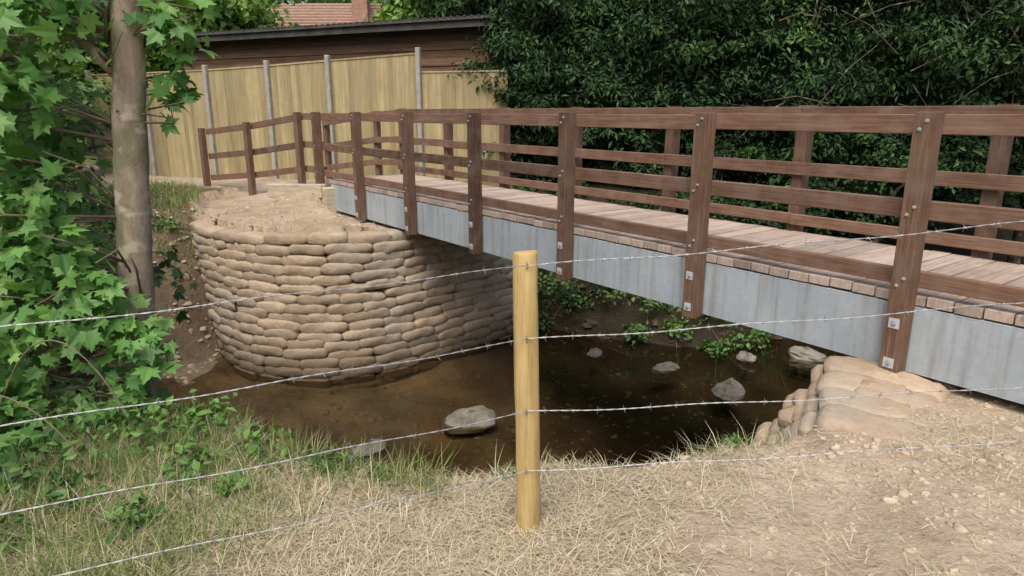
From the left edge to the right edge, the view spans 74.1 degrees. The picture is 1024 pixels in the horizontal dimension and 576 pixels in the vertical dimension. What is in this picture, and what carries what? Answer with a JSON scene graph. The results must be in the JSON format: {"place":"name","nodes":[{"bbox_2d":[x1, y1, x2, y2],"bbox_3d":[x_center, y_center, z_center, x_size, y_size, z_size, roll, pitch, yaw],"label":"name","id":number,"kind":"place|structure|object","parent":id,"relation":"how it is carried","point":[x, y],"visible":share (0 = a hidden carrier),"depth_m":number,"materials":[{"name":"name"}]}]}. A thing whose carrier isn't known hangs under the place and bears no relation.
{"place":"outdoors","nodes":[
{"label":"outdoors","id":0,"kind":"place"},
{"bbox_2d":[59,177,216,269],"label":"bank grass","id":1,"kind":"structure","parent":0,"point":[157,184],"depth_m":10.52,"materials":[{"name":"green plant"}]},
{"bbox_2d":[0,382,470,575],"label":"green grass","id":2,"kind":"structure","parent":0,"point":[180,438],"depth_m":2.82,"materials":[{"name":"green plant"}]},
{"bbox_2d":[0,137,1023,575],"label":"ground","id":3,"kind":"structure","parent":0,"point":[694,373],"depth_m":7.34,"materials":[{"name":"soil"}]},
{"bbox_2d":[4,126,111,246],"bbox_3d":[-5.942,-0.642,6.622,3.334,5.112,3.547,11,18,36],"label":"hazel bush","id":4,"kind":"object","parent":3,"relation":"on","point":[73,174],"visible":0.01,"depth_m":7.40,"materials":[{"name":"green plant"}]},
{"bbox_2d":[22,14,110,115],"bbox_3d":[-11.287,-4.654,13.537,6.225,6.085,5.301,0,15,0],"label":"hazel bush","id":5,"kind":"object","parent":3,"relation":"on","point":[75,73],"visible":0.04,"depth_m":14.86,"materials":[{"name":"green plant"}]},
{"bbox_2d":[24,37,111,190],"bbox_3d":[-7.861,-2.322,9.224,5.161,4.668,4.680,0,15,0],"label":"hazel bush","id":6,"kind":"object","parent":3,"relation":"on","point":[84,90],"visible":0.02,"depth_m":9.74,"materials":[{"name":"green plant"}]},
{"bbox_2d":[0,340,148,518],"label":"bramble canes","id":7,"kind":"object","parent":3,"relation":"on","point":[51,425],"visible":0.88,"depth_m":3.06,"materials":[{"name":"plant"}]},
{"bbox_2d":[34,1,182,153],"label":"deciduous tree","id":8,"kind":"object","parent":3,"relation":"on","point":[157,58],"visible":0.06,"depth_m":22.17,"materials":[{"name":"green plant"}]},
{"bbox_2d":[0,0,222,494],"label":"sycamore tree","id":9,"kind":"object","parent":3,"relation":"on","point":[46,139],"visible":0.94,"depth_m":3.40,"materials":[{"name":"green plant"}]},
{"bbox_2d":[0,0,236,405],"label":"maple leaves","id":10,"kind":"object","parent":3,"relation":"on","point":[158,272],"visible":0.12,"depth_m":4.83,"materials":[{"name":"green plant"}]},
{"bbox_2d":[0,379,250,553],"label":"nettle patch","id":11,"kind":"object","parent":3,"relation":"on","point":[15,453],"visible":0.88,"depth_m":2.77,"materials":[{"name":"green plant"}]},
{"bbox_2d":[79,181,178,240],"bbox_3d":[-5.684,-1.082,9.691,1.429,0.992,1.332,12,19,39],"label":"elder bush","id":12,"kind":"object","parent":3,"relation":"on","point":[111,203],"visible":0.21,"depth_m":9.34,"materials":[{"name":"green plant"}]},
{"bbox_2d":[146,46,179,72],"bbox_3d":[-19.689,-14.176,35.269,12.254,12.960,7.785,0,15,0],"label":"deciduous tree","id":13,"kind":"object","parent":3,"relation":"on","point":[172,66],"depth_m":35.33,"materials":[{"name":"green plant"}]},
{"bbox_2d":[17,377,406,496],"bbox_3d":[-1.370,0.753,3.267,1.781,0.662,0.787,0,15,0],"label":"bramble patch","id":14,"kind":"object","parent":3,"relation":"on","point":[83,403],"visible":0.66,"depth_m":3.15,"materials":[{"name":"green plant"}]},
{"bbox_2d":[143,0,299,68],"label":"deciduous tree","id":15,"kind":"object","parent":3,"relation":"on","point":[242,14],"visible":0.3,"depth_m":19.91,"materials":[{"name":"green plant"}]},
{"bbox_2d":[79,190,387,390],"bbox_3d":[-4.080,-0.191,9.917,4.887,2.248,2.802,-6,16,-21],"label":"bank rubble","id":16,"kind":"object","parent":3,"relation":"on","point":[189,303],"visible":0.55,"depth_m":9.69,"materials":[{"name":"soil"}]},
{"bbox_2d":[197,112,326,195],"bbox_3d":[-4.427,-2.183,11.932,3.298,1.770,0.178,9,17,32],"label":"ramp railing","id":17,"kind":"object","parent":3,"relation":"on","point":[298,145],"visible":0.81,"depth_m":11.91,"materials":[{"name":"brown wood"}]},
{"bbox_2d":[245,0,301,5],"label":"deciduous tree","id":18,"kind":"object","parent":3,"relation":"on","point":[286,2],"visible":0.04,"depth_m":25.90,"materials":[{"name":"green plant"}]},
{"bbox_2d":[84,47,507,182],"bbox_3d":[-4.880,-3.460,14.167,9.988,2.780,0.252,4,15,17],"label":"closeboard fence","id":19,"kind":"object","parent":3,"relation":"on","point":[250,94],"visible":0.48,"depth_m":13.88,"materials":[{"name":"wood"}]},
{"bbox_2d":[267,183,340,212],"bbox_3d":[-2.840,-1.512,11.139,2.399,0.450,0.918,-2,15,-8],"label":"sleeper edging","id":20,"kind":"object","parent":3,"relation":"on","point":[325,193],"visible":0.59,"depth_m":10.86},
{"bbox_2d":[271,0,387,4],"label":"deciduous tree","id":21,"kind":"object","parent":3,"relation":"on","point":[329,1],"visible":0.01,"depth_m":40.37,"materials":[{"name":"green plant"}]},
{"bbox_2d":[163,13,520,174],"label":"timber shed","id":22,"kind":"structure","parent":3,"relation":"on","point":[443,43],"depth_m":15.43,"materials":[{"name":"wood"}]},
{"bbox_2d":[189,220,513,387],"bbox_3d":[-2.362,-0.050,10.572,5.498,2.185,3.908,-3,15,-11],"label":"sandbag abutment","id":23,"kind":"object","parent":3,"relation":"on","point":[285,337],"visible":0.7,"depth_m":9.10,"materials":[{"name":"fabric"}]},
{"bbox_2d":[322,110,400,178],"bbox_3d":[-2.726,-2.469,12.711,2.195,1.692,0.343,11,18,36],"label":"ramp railing","id":24,"kind":"object","parent":3,"relation":"on","point":[377,139],"visible":0.54,"depth_m":12.70,"materials":[{"name":"brown wood"}]},
{"bbox_2d":[362,0,446,21],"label":"deciduous tree","id":25,"kind":"object","parent":3,"relation":"on","point":[390,10],"visible":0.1,"depth_m":21.27,"materials":[{"name":"green plant"}]},
{"bbox_2d":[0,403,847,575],"bbox_3d":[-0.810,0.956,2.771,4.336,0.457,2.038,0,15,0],"label":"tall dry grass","id":26,"kind":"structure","parent":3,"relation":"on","point":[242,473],"depth_m":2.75,"materials":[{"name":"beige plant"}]},
{"bbox_2d":[113,181,749,479],"bbox_3d":[-2.650,-0.101,6.770,1.522,1.173,10.302,-12,19,-38],"label":"weed patch","id":27,"kind":"object","parent":3,"relation":"on","point":[724,439],"visible":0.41,"depth_m":3.41,"materials":[{"name":"green plant"}]},
{"bbox_2d":[398,0,469,18],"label":"deciduous tree","id":28,"kind":"object","parent":3,"relation":"on","point":[435,13],"visible":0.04,"depth_m":19.73,"materials":[{"name":"green plant"}]},
{"bbox_2d":[159,335,754,476],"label":"stream pebbles","id":29,"kind":"object","parent":3,"relation":"on","point":[380,416],"visible":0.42,"depth_m":8.40,"materials":[{"name":"grey stone"}]},
{"bbox_2d":[113,284,806,575],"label":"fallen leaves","id":30,"kind":"object","parent":3,"relation":"on","point":[584,374],"visible":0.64,"depth_m":9.87,"materials":[{"name":"brown plant"}]},
{"bbox_2d":[0,402,1023,575],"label":"dry grass","id":31,"kind":"structure","parent":3,"relation":"on","point":[460,536],"depth_m":2.70,"materials":[{"name":"beige plant"}]},
{"bbox_2d":[0,221,1023,575],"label":"barbed wire fence","id":32,"kind":"object","parent":3,"relation":"on","point":[526,393],"visible":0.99,"depth_m":2.46,"materials":[{"name":"yellow wood"}]},
{"bbox_2d":[402,0,627,31],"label":"yew tree","id":33,"kind":"object","parent":3,"relation":"on","point":[476,7],"visible":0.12,"depth_m":15.38,"materials":[{"name":"green plant"}]},
{"bbox_2d":[447,0,660,182],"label":"laurel bush","id":34,"kind":"object","parent":3,"relation":"on","point":[527,50],"visible":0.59,"depth_m":12.58,"materials":[{"name":"green plant"}]},
{"bbox_2d":[510,175,618,201],"bbox_3d":[0.983,-1.319,12.353,2.918,1.542,2.082,0,15,0],"label":"bramble bush","id":35,"kind":"object","parent":3,"relation":"on","point":[584,184],"visible":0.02,"depth_m":12.07,"materials":[{"name":"green plant"}]},
{"bbox_2d":[364,423,789,496],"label":"lip grass","id":36,"kind":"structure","parent":3,"relation":"on","point":[545,463],"depth_m":3.20,"materials":[{"name":"plant"}]},
{"bbox_2d":[191,391,1023,575],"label":"soil clods","id":37,"kind":"object","parent":3,"relation":"on","point":[955,526],"visible":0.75,"depth_m":2.92,"materials":[{"name":"brown soil"}]},
{"bbox_2d":[538,271,784,357],"bbox_3d":[2.852,0.287,10.653,5.209,1.156,2.011,1,15,4],"label":"ivy patch","id":38,"kind":"object","parent":3,"relation":"on","point":[711,345],"visible":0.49,"depth_m":10.31,"materials":[{"name":"green plant"}]},
{"bbox_2d":[549,0,775,189],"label":"laurel bush","id":39,"kind":"object","parent":3,"relation":"on","point":[658,75],"visible":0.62,"depth_m":12.06,"materials":[{"name":"green plant"}]},
{"bbox_2d":[543,210,784,348],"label":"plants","id":40,"kind":"object","parent":3,"relation":"on","point":[588,323],"visible":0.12,"depth_m":10.54,"materials":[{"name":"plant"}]},
{"bbox_2d":[598,172,740,219],"bbox_3d":[2.590,-1.167,11.763,2.577,1.688,2.270,5,15,19],"label":"bramble bush","id":41,"kind":"object","parent":3,"relation":"on","point":[683,195],"visible":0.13,"depth_m":11.32,"materials":[{"name":"green plant"}]},
{"bbox_2d":[538,190,812,339],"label":"undergrowth","id":42,"kind":"object","parent":3,"relation":"on","point":[562,291],"visible":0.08,"depth_m":11.01,"materials":[{"name":"green plant"}]},
{"bbox_2d":[594,7,857,60],"bbox_3d":[4.625,-7.040,15.986,7.560,8.801,6.128,0,15,0],"label":"yew tree","id":43,"kind":"object","parent":3,"relation":"on","point":[847,27],"depth_m":14.73,"materials":[{"name":"green plant"}]},
{"bbox_2d":[709,173,850,234],"bbox_3d":[4.359,-1.196,11.746,2.759,1.755,2.210,-10,18,-34],"label":"bramble bush","id":44,"kind":"object","parent":3,"relation":"on","point":[812,211],"visible":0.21,"depth_m":11.34,"materials":[{"name":"green plant"}]},
{"bbox_2d":[663,0,921,188],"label":"laurel bush","id":45,"kind":"object","parent":3,"relation":"on","point":[804,55],"visible":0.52,"depth_m":11.96,"materials":[{"name":"green plant"}]},
{"bbox_2d":[751,356,958,445],"bbox_3d":[2.889,1.205,5.356,5.336,2.054,1.480,-14,20,-42],"label":"sandbag abutment","id":46,"kind":"object","parent":3,"relation":"on","point":[838,376],"visible":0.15,"depth_m":3.81,"materials":[{"name":"beige fabric"}]},
{"bbox_2d":[311,104,1023,404],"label":"timber footbridge","id":47,"kind":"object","parent":46,"relation":"on","point":[979,347],"visible":0.98,"depth_m":5.12,"materials":[{"name":"brown wood"}]},
{"bbox_2d":[831,0,900,57],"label":"yew tree","id":48,"kind":"object","parent":3,"relation":"on","point":[868,10],"visible":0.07,"depth_m":14.59,"materials":[{"name":"green plant"}]},
{"bbox_2d":[808,133,984,242],"bbox_3d":[6.466,-1.316,11.886,3.373,3.301,2.530,0,15,0],"label":"bramble bush","id":49,"kind":"object","parent":3,"relation":"on","point":[882,154],"visible":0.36,"depth_m":11.46,"materials":[{"name":"green plant"}]},
{"bbox_2d":[815,0,1023,230],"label":"laurel bush","id":50,"kind":"object","parent":3,"relation":"on","point":[915,34],"visible":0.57,"depth_m":11.34,"materials":[{"name":"green plant"}]},
{"bbox_2d":[725,0,1023,171],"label":"bare branches","id":51,"kind":"object","parent":50,"relation":"attached to","point":[897,53],"visible":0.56,"depth_m":11.01,"materials":[{"name":"brown plant"}]},
{"bbox_2d":[962,0,1023,264],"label":"laurel bush","id":52,"kind":"object","parent":3,"relation":"on","point":[1017,170],"visible":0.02,"depth_m":12.48,"materials":[{"name":"green plant"}]},
{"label":"walls","id":53,"kind":"object","parent":3,"relation":"on","visible":0},
{"bbox_2d":[266,3,383,26],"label":"tiled roof","id":54,"kind":"structure","parent":53,"relation":"on","point":[303,14],"depth_m":30.14,"materials":[{"name":"ceramic"}]},
{"bbox_2d":[352,0,369,22],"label":"chimney","id":55,"kind":"object","parent":54,"relation":"on","point":[360,8],"visible":0.44,"depth_m":29.53,"materials":[{"name":"brick"}]},
{"bbox_2d":[736,351,756,363],"bbox_3d":[3.288,0.980,9.548,0.222,0.190,0.345,-10,17,-33],"label":"stream rock","id":56,"kind":"object","parent":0,"point":[746,357],"visible":1,"depth_m":9.48,"materials":[{"name":"stone"}]},
{"label":"stream water","id":57,"kind":"structure","parent":0,"visible":0},
{"bbox_2d":[348,438,387,462],"bbox_3d":[-1.514,1.709,7.110,0.339,0.246,0.438,14,20,42],"label":"stream rock","id":58,"kind":"object","parent":57,"relation":"in","point":[376,448],"visible":0.63,"depth_m":7.02,"materials":[{"name":"stone"}]},
{"bbox_2d":[440,405,496,434],"bbox_3d":[-0.500,1.541,7.783,0.655,0.320,0.516,0,15,0],"label":"stream rock","id":59,"kind":"object","parent":57,"relation":"in","point":[469,415],"visible":0.95,"depth_m":7.65,"materials":[{"name":"stone"}]},
{"bbox_2d":[586,348,602,358],"bbox_3d":[1.201,0.958,9.840,0.232,0.151,0.278,7,16,24],"label":"stream rock","id":60,"kind":"object","parent":57,"relation":"in","point":[594,353],"visible":1,"depth_m":9.78,"materials":[{"name":"stone"}]},
{"bbox_2d":[649,361,679,375],"bbox_3d":[2.103,1.119,9.310,0.413,0.182,0.272,-5,15,-20],"label":"stream rock","id":61,"kind":"object","parent":57,"relation":"in","point":[667,368],"visible":1,"depth_m":9.25,"materials":[{"name":"stone"}]},
{"bbox_2d":[711,377,745,403],"bbox_3d":[2.729,1.305,8.576,0.435,0.279,0.691,0,15,0],"label":"stream rock","id":62,"kind":"object","parent":57,"relation":"in","point":[729,390],"visible":0.94,"depth_m":8.40,"materials":[{"name":"stone"}]},
{"bbox_2d":[788,346,825,365],"bbox_3d":[4.220,0.967,9.703,0.512,0.300,0.341,7,16,25],"label":"stream rock","id":63,"kind":"object","parent":57,"relation":"in","point":[800,355],"visible":0.99,"depth_m":9.61,"materials":[{"name":"stone"}]}
]}

